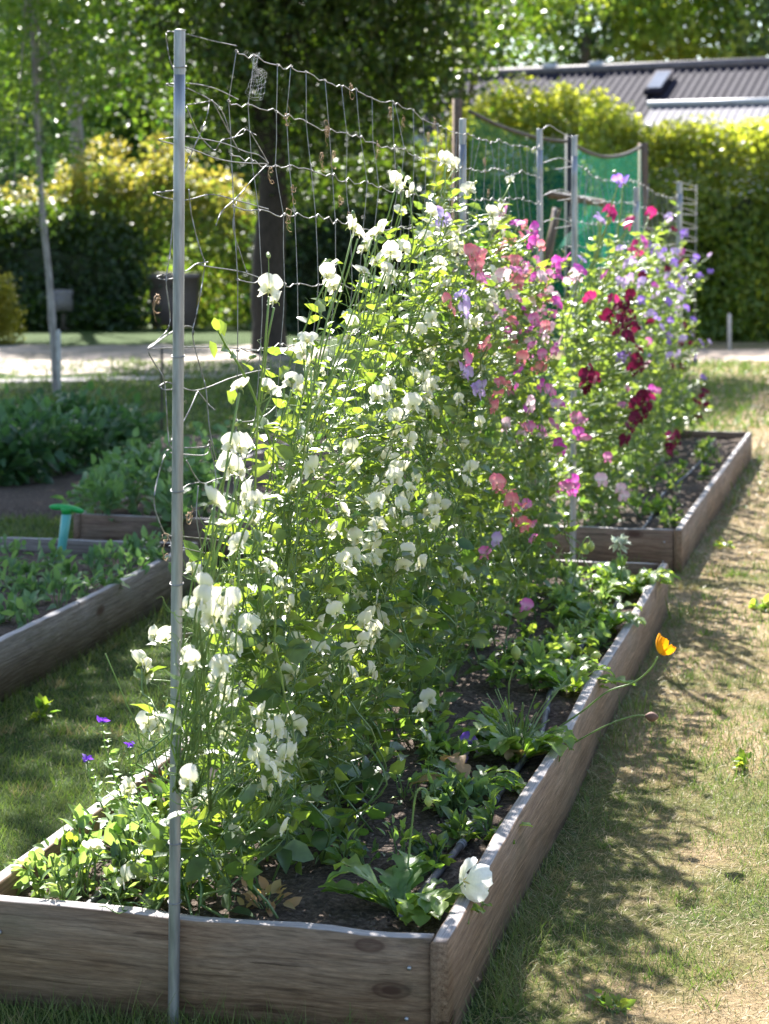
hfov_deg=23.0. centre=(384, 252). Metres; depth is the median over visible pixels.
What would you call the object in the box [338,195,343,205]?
dried tendril
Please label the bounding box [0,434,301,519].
plot soil
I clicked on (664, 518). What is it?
weed seedling
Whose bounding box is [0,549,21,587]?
seedling
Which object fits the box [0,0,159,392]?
tree
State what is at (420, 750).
weed seedling
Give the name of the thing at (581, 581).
weed seedling
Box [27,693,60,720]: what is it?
weed
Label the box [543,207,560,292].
wooden brace
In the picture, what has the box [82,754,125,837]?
clary plant
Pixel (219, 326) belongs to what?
sweet pea shoot
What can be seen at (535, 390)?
sweet pea plant
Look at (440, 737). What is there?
weed seedling
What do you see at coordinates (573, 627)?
weed seedling
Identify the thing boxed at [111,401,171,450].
potato plant
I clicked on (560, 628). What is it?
weed seedling
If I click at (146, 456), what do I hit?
crop plant
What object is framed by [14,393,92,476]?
potato plant
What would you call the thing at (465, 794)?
weed seedling
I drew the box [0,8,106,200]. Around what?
tree
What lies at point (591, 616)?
weed seedling
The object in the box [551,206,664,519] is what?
sweet pea plant
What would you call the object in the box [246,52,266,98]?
cobweb
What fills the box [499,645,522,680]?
weed seedling
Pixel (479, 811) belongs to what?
poppy plant
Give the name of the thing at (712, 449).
weed seedling
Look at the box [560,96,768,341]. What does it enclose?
hedge
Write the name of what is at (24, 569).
seedling
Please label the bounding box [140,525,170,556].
seedling
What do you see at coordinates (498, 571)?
sweet pea plant
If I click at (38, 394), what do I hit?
potato plant
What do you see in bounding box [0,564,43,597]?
seedling
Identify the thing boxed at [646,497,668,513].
weed seedling
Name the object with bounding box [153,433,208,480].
crop plant
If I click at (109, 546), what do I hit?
seedling
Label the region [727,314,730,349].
stake
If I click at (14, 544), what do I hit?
seedling
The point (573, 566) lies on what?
weed seedling
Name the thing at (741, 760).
weed
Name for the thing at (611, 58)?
sky
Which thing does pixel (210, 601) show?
sweet pea plant
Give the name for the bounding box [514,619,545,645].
weed seedling
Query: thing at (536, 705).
weed seedling
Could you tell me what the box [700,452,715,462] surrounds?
weed seedling
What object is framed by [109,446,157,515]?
crop plant
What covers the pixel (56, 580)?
seedling
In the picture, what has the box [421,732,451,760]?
weed seedling
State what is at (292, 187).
dried tendril
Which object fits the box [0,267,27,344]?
shrub
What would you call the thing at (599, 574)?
weed seedling
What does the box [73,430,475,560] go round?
raised bed
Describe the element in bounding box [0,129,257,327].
shrub
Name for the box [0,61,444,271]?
distant hedge
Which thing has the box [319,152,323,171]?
dried tendril
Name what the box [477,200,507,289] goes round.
wooden brace
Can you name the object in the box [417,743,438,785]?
weed seedling
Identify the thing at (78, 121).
tree
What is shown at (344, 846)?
weed seedling
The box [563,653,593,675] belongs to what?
weed seedling
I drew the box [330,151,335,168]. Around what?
dried tendril
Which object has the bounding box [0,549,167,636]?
soil
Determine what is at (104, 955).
raised bed
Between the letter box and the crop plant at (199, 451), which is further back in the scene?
the letter box
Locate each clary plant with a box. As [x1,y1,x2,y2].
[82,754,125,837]
[97,716,136,834]
[124,741,157,841]
[140,766,163,827]
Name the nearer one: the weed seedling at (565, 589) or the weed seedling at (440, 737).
the weed seedling at (440, 737)
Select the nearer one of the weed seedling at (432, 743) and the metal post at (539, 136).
the weed seedling at (432, 743)
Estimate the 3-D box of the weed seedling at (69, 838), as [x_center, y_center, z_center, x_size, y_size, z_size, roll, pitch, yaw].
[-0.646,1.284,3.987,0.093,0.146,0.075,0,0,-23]
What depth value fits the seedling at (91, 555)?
7.82 m
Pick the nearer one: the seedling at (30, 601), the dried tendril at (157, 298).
the dried tendril at (157, 298)
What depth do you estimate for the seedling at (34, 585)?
7.25 m
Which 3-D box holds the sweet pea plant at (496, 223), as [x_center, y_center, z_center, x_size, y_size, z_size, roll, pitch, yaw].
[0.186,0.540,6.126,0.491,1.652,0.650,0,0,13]
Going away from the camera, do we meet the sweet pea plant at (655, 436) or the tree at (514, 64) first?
the sweet pea plant at (655, 436)
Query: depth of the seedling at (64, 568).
7.52 m
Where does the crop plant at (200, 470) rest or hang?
on the soil at (260, 487)
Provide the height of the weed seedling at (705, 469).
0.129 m
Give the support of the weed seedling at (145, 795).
on the soil at (314, 900)
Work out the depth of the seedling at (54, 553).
7.88 m
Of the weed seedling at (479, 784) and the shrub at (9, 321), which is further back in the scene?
the shrub at (9, 321)
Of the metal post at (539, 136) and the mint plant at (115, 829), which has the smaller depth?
the mint plant at (115, 829)
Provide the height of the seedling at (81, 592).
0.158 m
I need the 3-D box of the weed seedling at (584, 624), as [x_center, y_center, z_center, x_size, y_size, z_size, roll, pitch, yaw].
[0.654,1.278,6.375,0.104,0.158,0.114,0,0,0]
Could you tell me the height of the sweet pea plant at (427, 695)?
1.593 m
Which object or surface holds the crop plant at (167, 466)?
on the soil at (260, 487)
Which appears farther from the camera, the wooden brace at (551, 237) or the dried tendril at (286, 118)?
the wooden brace at (551, 237)
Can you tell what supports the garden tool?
on the soil at (6, 626)
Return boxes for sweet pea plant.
[82,252,353,918]
[148,210,375,905]
[156,227,408,857]
[236,219,438,831]
[270,166,459,789]
[275,150,469,753]
[314,153,480,725]
[361,181,499,695]
[382,164,514,672]
[393,202,539,654]
[435,212,565,631]
[443,226,572,614]
[468,238,591,603]
[499,209,583,580]
[543,170,654,526]
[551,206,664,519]
[577,244,680,500]
[583,212,681,481]
[606,233,689,470]
[627,214,709,461]
[642,201,705,443]
[651,229,713,436]
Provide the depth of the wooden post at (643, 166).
15.97 m
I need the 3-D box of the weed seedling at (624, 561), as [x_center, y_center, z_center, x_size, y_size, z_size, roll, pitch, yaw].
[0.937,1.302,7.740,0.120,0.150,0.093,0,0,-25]
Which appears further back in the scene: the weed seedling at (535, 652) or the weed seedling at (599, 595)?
the weed seedling at (599, 595)
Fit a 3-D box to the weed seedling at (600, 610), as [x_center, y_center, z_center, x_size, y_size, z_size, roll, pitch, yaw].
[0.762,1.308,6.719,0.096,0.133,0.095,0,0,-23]
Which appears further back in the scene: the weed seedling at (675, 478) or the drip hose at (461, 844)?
the weed seedling at (675, 478)
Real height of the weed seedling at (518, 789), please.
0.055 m
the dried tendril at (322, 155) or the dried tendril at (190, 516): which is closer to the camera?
the dried tendril at (190, 516)
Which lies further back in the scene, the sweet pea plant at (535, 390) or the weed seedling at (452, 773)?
the sweet pea plant at (535, 390)
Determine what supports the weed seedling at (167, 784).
on the soil at (314, 900)
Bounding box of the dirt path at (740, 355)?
[587,349,768,360]
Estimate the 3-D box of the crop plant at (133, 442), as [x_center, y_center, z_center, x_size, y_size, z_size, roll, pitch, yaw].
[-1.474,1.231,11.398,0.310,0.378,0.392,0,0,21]
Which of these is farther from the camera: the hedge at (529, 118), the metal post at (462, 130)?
the hedge at (529, 118)
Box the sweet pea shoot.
[209,318,297,692]
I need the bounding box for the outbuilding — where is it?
[640,98,768,196]
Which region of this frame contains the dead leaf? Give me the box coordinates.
[210,767,219,778]
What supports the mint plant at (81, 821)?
on the soil at (314, 900)
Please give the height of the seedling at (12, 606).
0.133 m
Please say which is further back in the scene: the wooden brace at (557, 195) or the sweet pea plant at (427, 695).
the wooden brace at (557, 195)
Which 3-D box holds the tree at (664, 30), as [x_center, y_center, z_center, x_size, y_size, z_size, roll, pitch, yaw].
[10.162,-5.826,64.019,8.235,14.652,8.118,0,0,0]
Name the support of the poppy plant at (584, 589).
on the soil at (314, 900)
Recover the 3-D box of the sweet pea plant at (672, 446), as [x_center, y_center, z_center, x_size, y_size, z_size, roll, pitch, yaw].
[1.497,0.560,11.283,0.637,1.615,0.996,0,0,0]
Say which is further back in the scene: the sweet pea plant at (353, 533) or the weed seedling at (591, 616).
the weed seedling at (591, 616)
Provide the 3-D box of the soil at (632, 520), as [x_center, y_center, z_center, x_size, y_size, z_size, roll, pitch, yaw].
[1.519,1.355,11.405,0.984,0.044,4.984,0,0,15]
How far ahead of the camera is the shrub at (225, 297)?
40.01 m
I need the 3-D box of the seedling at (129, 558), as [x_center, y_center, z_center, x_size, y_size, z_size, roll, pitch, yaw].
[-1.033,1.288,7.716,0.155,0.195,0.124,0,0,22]
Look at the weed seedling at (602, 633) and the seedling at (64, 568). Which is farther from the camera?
the seedling at (64, 568)
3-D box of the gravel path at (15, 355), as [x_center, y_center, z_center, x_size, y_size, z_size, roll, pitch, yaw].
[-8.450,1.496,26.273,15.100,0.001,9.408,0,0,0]
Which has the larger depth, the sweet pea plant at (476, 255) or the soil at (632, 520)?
the soil at (632, 520)
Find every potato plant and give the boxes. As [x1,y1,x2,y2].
[0,380,87,428]
[0,399,75,485]
[0,414,43,485]
[5,401,36,452]
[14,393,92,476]
[38,385,111,422]
[47,405,138,470]
[57,380,140,444]
[74,404,165,461]
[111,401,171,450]
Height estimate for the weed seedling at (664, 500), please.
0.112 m
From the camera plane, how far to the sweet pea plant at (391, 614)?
4.63 m
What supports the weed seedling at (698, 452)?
on the soil at (632, 520)
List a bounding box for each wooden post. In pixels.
[452,98,461,430]
[564,134,574,437]
[638,143,647,334]
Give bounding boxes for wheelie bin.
[146,272,202,327]
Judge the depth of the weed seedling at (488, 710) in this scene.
5.21 m
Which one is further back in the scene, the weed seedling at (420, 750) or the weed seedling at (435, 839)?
the weed seedling at (420, 750)
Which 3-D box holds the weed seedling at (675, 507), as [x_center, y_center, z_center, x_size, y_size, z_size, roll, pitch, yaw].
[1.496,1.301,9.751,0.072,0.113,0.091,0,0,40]
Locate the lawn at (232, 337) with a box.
[0,305,768,1023]
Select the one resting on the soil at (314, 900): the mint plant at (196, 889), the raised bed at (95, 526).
the mint plant at (196, 889)
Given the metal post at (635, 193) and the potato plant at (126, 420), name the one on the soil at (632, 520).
the metal post at (635, 193)
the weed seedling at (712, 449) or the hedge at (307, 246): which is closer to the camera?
the weed seedling at (712, 449)
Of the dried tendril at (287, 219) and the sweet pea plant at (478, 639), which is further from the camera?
the sweet pea plant at (478, 639)
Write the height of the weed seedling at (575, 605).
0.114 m
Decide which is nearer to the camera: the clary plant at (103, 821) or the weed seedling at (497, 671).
the clary plant at (103, 821)
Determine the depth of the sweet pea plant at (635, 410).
8.69 m
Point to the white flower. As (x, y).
(621, 540)
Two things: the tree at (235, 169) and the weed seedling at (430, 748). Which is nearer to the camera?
the weed seedling at (430, 748)
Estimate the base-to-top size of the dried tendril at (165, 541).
0.055 m
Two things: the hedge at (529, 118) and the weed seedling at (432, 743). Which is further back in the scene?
the hedge at (529, 118)
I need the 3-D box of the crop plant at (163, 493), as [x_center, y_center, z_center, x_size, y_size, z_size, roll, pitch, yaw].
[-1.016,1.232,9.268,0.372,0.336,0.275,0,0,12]
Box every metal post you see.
[168,29,185,1023]
[458,118,465,644]
[536,129,542,513]
[570,136,577,559]
[633,187,638,469]
[676,182,682,403]
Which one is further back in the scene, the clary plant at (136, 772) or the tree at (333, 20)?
the tree at (333, 20)
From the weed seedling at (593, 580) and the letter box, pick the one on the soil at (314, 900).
the weed seedling at (593, 580)
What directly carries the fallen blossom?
on the soil at (314, 900)
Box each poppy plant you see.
[318,787,492,926]
[409,752,527,799]
[411,715,474,750]
[445,805,532,843]
[453,633,675,763]
[501,630,599,667]
[517,654,636,694]
[536,571,633,603]
[560,537,646,629]
[581,554,680,593]
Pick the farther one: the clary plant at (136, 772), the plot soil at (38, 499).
the plot soil at (38, 499)
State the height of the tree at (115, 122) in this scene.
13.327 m
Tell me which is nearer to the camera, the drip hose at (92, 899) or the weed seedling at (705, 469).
the drip hose at (92, 899)
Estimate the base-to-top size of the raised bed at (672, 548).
0.215 m
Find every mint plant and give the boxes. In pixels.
[3,848,58,898]
[59,803,122,868]
[95,796,152,883]
[127,825,168,889]
[156,855,221,908]
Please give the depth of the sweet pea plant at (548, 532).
7.33 m
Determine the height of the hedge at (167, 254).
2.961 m
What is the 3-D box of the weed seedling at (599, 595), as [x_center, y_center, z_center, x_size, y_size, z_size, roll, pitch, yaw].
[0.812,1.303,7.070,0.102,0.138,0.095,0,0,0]
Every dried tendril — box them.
[152,294,160,320]
[161,533,168,560]
[186,506,192,524]
[268,167,273,183]
[283,106,289,125]
[285,208,291,231]
[290,184,296,203]
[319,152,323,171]
[324,120,329,144]
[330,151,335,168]
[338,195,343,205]
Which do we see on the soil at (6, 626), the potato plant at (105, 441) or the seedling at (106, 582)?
the seedling at (106, 582)
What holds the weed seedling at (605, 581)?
on the soil at (314, 900)
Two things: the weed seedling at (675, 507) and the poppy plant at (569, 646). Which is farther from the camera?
the weed seedling at (675, 507)
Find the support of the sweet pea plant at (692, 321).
on the soil at (632, 520)
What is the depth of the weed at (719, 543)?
9.58 m
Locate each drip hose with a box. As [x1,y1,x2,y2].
[0,555,71,589]
[86,809,199,902]
[399,592,626,916]
[642,438,715,527]
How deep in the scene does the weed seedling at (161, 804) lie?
4.17 m
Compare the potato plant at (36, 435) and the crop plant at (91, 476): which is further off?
the potato plant at (36, 435)
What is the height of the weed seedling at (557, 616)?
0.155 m
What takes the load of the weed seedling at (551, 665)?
on the soil at (314, 900)
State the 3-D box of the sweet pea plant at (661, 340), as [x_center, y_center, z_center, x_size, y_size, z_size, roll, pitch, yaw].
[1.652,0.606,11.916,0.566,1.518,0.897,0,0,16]
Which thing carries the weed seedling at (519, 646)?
on the soil at (314, 900)
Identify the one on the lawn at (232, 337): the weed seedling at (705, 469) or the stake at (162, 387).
the stake at (162, 387)
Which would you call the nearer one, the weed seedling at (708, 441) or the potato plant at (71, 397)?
the weed seedling at (708, 441)
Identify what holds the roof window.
in the house
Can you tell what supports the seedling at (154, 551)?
on the soil at (6, 626)
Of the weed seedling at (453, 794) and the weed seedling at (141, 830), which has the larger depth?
the weed seedling at (453, 794)
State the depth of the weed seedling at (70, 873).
3.96 m
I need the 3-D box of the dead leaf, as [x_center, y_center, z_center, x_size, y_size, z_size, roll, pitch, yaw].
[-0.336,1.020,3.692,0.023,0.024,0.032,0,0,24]
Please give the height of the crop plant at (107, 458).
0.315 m
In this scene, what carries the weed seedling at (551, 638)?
on the soil at (314, 900)
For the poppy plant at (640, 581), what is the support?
on the soil at (314, 900)
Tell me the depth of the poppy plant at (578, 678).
5.78 m
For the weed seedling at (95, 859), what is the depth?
3.96 m
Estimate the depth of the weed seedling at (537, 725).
5.24 m
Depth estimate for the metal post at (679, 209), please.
14.53 m
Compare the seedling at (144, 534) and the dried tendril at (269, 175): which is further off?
the seedling at (144, 534)
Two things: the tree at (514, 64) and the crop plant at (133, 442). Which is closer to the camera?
the crop plant at (133, 442)
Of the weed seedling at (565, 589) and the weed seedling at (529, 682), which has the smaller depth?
the weed seedling at (529, 682)
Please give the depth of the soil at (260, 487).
10.88 m
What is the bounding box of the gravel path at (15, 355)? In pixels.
[0,344,326,378]
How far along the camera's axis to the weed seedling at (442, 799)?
4.52 m
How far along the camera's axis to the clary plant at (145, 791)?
4.31 m
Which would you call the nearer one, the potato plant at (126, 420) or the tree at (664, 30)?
the potato plant at (126, 420)
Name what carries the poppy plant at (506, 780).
on the soil at (314, 900)
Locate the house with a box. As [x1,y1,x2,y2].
[412,57,768,203]
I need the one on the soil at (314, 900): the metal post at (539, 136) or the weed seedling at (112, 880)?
the weed seedling at (112, 880)
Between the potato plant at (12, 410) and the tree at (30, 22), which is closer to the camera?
the potato plant at (12, 410)
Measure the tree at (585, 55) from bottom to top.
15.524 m
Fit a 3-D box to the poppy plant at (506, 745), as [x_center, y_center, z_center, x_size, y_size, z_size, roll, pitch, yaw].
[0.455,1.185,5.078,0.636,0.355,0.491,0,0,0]
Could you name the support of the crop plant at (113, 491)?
on the soil at (260, 487)
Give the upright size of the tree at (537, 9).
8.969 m
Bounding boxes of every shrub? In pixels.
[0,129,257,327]
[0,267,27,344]
[10,288,160,330]
[169,220,252,320]
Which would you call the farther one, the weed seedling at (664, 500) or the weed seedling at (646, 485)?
the weed seedling at (646, 485)
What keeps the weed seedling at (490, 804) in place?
on the soil at (314, 900)
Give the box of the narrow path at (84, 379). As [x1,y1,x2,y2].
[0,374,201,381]
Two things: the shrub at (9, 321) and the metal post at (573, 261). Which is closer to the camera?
the metal post at (573, 261)
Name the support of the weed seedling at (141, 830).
on the soil at (314, 900)
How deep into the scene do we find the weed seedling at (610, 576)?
7.42 m
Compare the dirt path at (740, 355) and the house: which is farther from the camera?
the house
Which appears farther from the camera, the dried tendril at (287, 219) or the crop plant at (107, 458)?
the crop plant at (107, 458)
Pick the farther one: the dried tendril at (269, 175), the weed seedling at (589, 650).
the weed seedling at (589, 650)
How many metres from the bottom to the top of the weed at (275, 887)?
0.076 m
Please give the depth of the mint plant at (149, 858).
3.96 m
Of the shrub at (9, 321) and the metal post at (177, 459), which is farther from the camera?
the shrub at (9, 321)
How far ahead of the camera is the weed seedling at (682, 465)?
11.60 m
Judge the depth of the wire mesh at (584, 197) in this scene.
11.19 m
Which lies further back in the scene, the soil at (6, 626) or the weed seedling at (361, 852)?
the soil at (6, 626)
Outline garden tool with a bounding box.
[49,504,83,559]
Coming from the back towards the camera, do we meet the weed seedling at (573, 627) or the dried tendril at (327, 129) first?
the weed seedling at (573, 627)
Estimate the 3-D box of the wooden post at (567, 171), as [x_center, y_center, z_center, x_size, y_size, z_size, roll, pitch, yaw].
[1.433,0.312,14.600,0.065,2.455,0.065,0,0,-17]
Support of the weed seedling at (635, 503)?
on the soil at (632, 520)
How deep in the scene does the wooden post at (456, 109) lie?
13.27 m
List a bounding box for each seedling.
[0,533,33,573]
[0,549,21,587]
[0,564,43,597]
[0,588,43,628]
[0,591,24,623]
[8,546,43,583]
[16,566,57,604]
[33,837,86,900]
[35,537,71,575]
[39,566,81,610]
[43,855,81,897]
[47,554,78,586]
[60,824,94,891]
[61,569,102,598]
[72,831,106,897]
[78,544,112,577]
[93,539,120,571]
[97,562,133,594]
[97,862,140,906]
[99,841,144,900]
[113,531,156,565]
[113,545,149,580]
[124,791,162,811]
[133,818,161,855]
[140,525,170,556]
[141,544,170,572]
[150,761,169,812]
[150,792,187,820]
[323,827,362,865]
[325,804,368,855]
[350,837,385,866]
[376,815,416,867]
[389,767,422,804]
[406,828,456,871]
[412,831,448,876]
[414,731,456,762]
[417,723,451,761]
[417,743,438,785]
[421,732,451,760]
[421,768,454,817]
[422,774,477,815]
[435,767,456,779]
[437,772,474,816]
[437,805,488,849]
[438,736,469,771]
[469,773,503,803]
[471,700,507,724]
[472,717,500,749]
[478,651,512,687]
[482,785,501,828]
[493,636,525,664]
[494,702,539,742]
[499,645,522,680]
[510,776,524,794]
[512,638,561,689]
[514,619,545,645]
[516,658,554,688]
[529,723,549,734]
[538,628,564,653]
[538,650,556,673]
[543,601,570,633]
[547,580,571,608]
[547,589,573,610]
[552,560,571,586]
[556,590,577,625]
[556,623,575,658]
[557,603,578,628]
[562,632,597,661]
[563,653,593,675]
[564,570,589,593]
[564,620,583,638]
[565,559,586,581]
[565,607,592,639]
[579,619,612,651]
[583,612,597,629]
[585,569,603,587]
[586,600,611,622]
[589,584,613,606]
[594,568,620,580]
[597,578,613,600]
[598,552,627,569]
[600,566,617,580]
[609,623,621,633]
[628,490,650,517]
[638,470,659,493]
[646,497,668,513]
[648,492,669,509]
[653,465,674,476]
[656,470,684,491]
[657,507,684,526]
[658,513,679,526]
[666,494,683,515]
[672,459,688,472]
[693,449,701,461]
[694,438,707,453]
[695,436,714,450]
[696,462,712,480]
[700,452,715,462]
[709,443,721,462]
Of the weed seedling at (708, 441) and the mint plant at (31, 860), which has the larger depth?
the weed seedling at (708, 441)
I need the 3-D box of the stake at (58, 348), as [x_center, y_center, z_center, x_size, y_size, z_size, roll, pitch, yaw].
[-3.388,1.174,19.600,0.064,0.753,0.061,0,0,0]
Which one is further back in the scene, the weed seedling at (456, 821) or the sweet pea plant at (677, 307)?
the sweet pea plant at (677, 307)
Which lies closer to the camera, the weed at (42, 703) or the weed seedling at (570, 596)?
the weed at (42, 703)
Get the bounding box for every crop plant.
[51,463,130,521]
[62,464,111,514]
[83,450,141,496]
[105,426,165,479]
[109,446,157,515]
[130,442,169,489]
[139,473,208,536]
[143,437,201,513]
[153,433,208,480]
[183,441,231,516]
[185,419,249,479]
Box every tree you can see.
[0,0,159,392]
[0,0,217,209]
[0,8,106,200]
[26,0,258,304]
[29,0,563,353]
[153,3,451,232]
[381,0,620,138]
[406,0,595,88]
[507,0,674,66]
[562,0,768,63]
[667,0,768,58]
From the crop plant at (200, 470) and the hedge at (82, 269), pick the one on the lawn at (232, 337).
the hedge at (82, 269)
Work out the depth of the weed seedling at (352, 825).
4.27 m
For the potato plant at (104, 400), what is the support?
on the plot soil at (38, 499)
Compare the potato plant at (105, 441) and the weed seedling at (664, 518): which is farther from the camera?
the potato plant at (105, 441)
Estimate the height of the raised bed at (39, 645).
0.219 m
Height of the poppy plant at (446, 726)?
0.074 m
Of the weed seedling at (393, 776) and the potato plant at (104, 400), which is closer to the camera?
the weed seedling at (393, 776)
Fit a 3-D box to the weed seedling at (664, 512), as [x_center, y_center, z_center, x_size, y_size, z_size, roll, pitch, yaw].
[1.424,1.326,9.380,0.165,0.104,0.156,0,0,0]
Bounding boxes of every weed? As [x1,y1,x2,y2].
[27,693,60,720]
[237,876,301,915]
[584,989,635,1015]
[713,536,734,548]
[732,748,751,769]
[748,594,768,610]
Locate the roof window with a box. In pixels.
[643,70,673,94]
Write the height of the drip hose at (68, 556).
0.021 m
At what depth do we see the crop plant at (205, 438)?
11.22 m
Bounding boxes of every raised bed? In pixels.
[0,537,197,702]
[0,559,667,1023]
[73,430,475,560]
[532,430,751,572]
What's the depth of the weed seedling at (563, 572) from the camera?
7.51 m
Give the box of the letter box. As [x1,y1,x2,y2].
[54,290,72,330]
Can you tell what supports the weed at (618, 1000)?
on the lawn at (232, 337)
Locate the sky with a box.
[4,2,768,83]
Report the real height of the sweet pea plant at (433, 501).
1.651 m
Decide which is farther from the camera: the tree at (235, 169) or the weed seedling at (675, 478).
the tree at (235, 169)
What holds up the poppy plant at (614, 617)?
on the soil at (314, 900)
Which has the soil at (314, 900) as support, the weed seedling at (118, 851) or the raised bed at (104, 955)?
the weed seedling at (118, 851)
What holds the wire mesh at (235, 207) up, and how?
attached to the metal post at (177, 459)
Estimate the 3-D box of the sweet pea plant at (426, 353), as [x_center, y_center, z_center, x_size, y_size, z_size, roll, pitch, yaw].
[0.040,0.558,5.567,0.507,1.718,0.778,0,0,0]
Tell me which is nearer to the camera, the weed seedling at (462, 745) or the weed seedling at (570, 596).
the weed seedling at (462, 745)
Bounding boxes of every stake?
[55,329,60,394]
[161,347,162,434]
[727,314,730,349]
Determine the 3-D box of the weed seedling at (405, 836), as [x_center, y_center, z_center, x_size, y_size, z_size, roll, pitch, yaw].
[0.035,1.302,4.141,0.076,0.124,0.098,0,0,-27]
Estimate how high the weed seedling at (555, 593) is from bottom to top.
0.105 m
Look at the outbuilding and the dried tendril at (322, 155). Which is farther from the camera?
the outbuilding
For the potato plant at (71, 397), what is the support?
on the plot soil at (38, 499)
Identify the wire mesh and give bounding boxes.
[147,31,578,905]
[565,165,697,500]
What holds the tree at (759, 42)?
on the lawn at (232, 337)
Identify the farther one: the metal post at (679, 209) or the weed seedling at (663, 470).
the metal post at (679, 209)
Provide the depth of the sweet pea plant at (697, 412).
12.46 m
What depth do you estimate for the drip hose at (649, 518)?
11.08 m
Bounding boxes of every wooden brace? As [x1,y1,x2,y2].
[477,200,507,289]
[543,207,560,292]
[547,191,607,206]
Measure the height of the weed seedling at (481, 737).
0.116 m
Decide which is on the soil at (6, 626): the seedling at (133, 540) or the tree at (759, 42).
the seedling at (133, 540)
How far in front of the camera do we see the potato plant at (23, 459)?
11.67 m
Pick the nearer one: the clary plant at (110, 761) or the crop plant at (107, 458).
the clary plant at (110, 761)
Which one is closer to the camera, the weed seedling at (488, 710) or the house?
the weed seedling at (488, 710)
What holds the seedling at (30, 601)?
on the soil at (6, 626)
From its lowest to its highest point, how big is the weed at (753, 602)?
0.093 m
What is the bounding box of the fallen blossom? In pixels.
[459,731,478,762]
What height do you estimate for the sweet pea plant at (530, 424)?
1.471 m
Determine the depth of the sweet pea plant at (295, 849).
4.08 m
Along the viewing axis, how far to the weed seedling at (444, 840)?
4.12 m
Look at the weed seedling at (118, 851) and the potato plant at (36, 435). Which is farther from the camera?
the potato plant at (36, 435)
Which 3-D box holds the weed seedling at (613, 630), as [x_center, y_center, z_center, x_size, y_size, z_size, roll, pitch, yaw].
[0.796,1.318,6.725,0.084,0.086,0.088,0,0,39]
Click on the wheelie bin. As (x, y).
(192, 280)
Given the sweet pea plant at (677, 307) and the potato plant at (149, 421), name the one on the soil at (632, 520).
the sweet pea plant at (677, 307)
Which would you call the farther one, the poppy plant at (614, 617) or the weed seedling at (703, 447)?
the weed seedling at (703, 447)
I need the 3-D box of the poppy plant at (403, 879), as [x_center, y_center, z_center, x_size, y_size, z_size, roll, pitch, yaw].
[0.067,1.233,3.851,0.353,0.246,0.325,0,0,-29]
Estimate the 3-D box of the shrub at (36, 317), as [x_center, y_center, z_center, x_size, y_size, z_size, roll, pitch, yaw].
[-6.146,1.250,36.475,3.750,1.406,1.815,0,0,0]
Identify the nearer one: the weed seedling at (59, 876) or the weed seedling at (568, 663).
the weed seedling at (59, 876)
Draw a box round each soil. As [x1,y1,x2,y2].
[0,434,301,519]
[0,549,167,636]
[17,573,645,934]
[113,438,446,519]
[544,437,742,529]
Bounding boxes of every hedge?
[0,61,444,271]
[0,193,172,329]
[152,207,303,316]
[227,134,488,332]
[418,72,649,336]
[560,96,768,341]

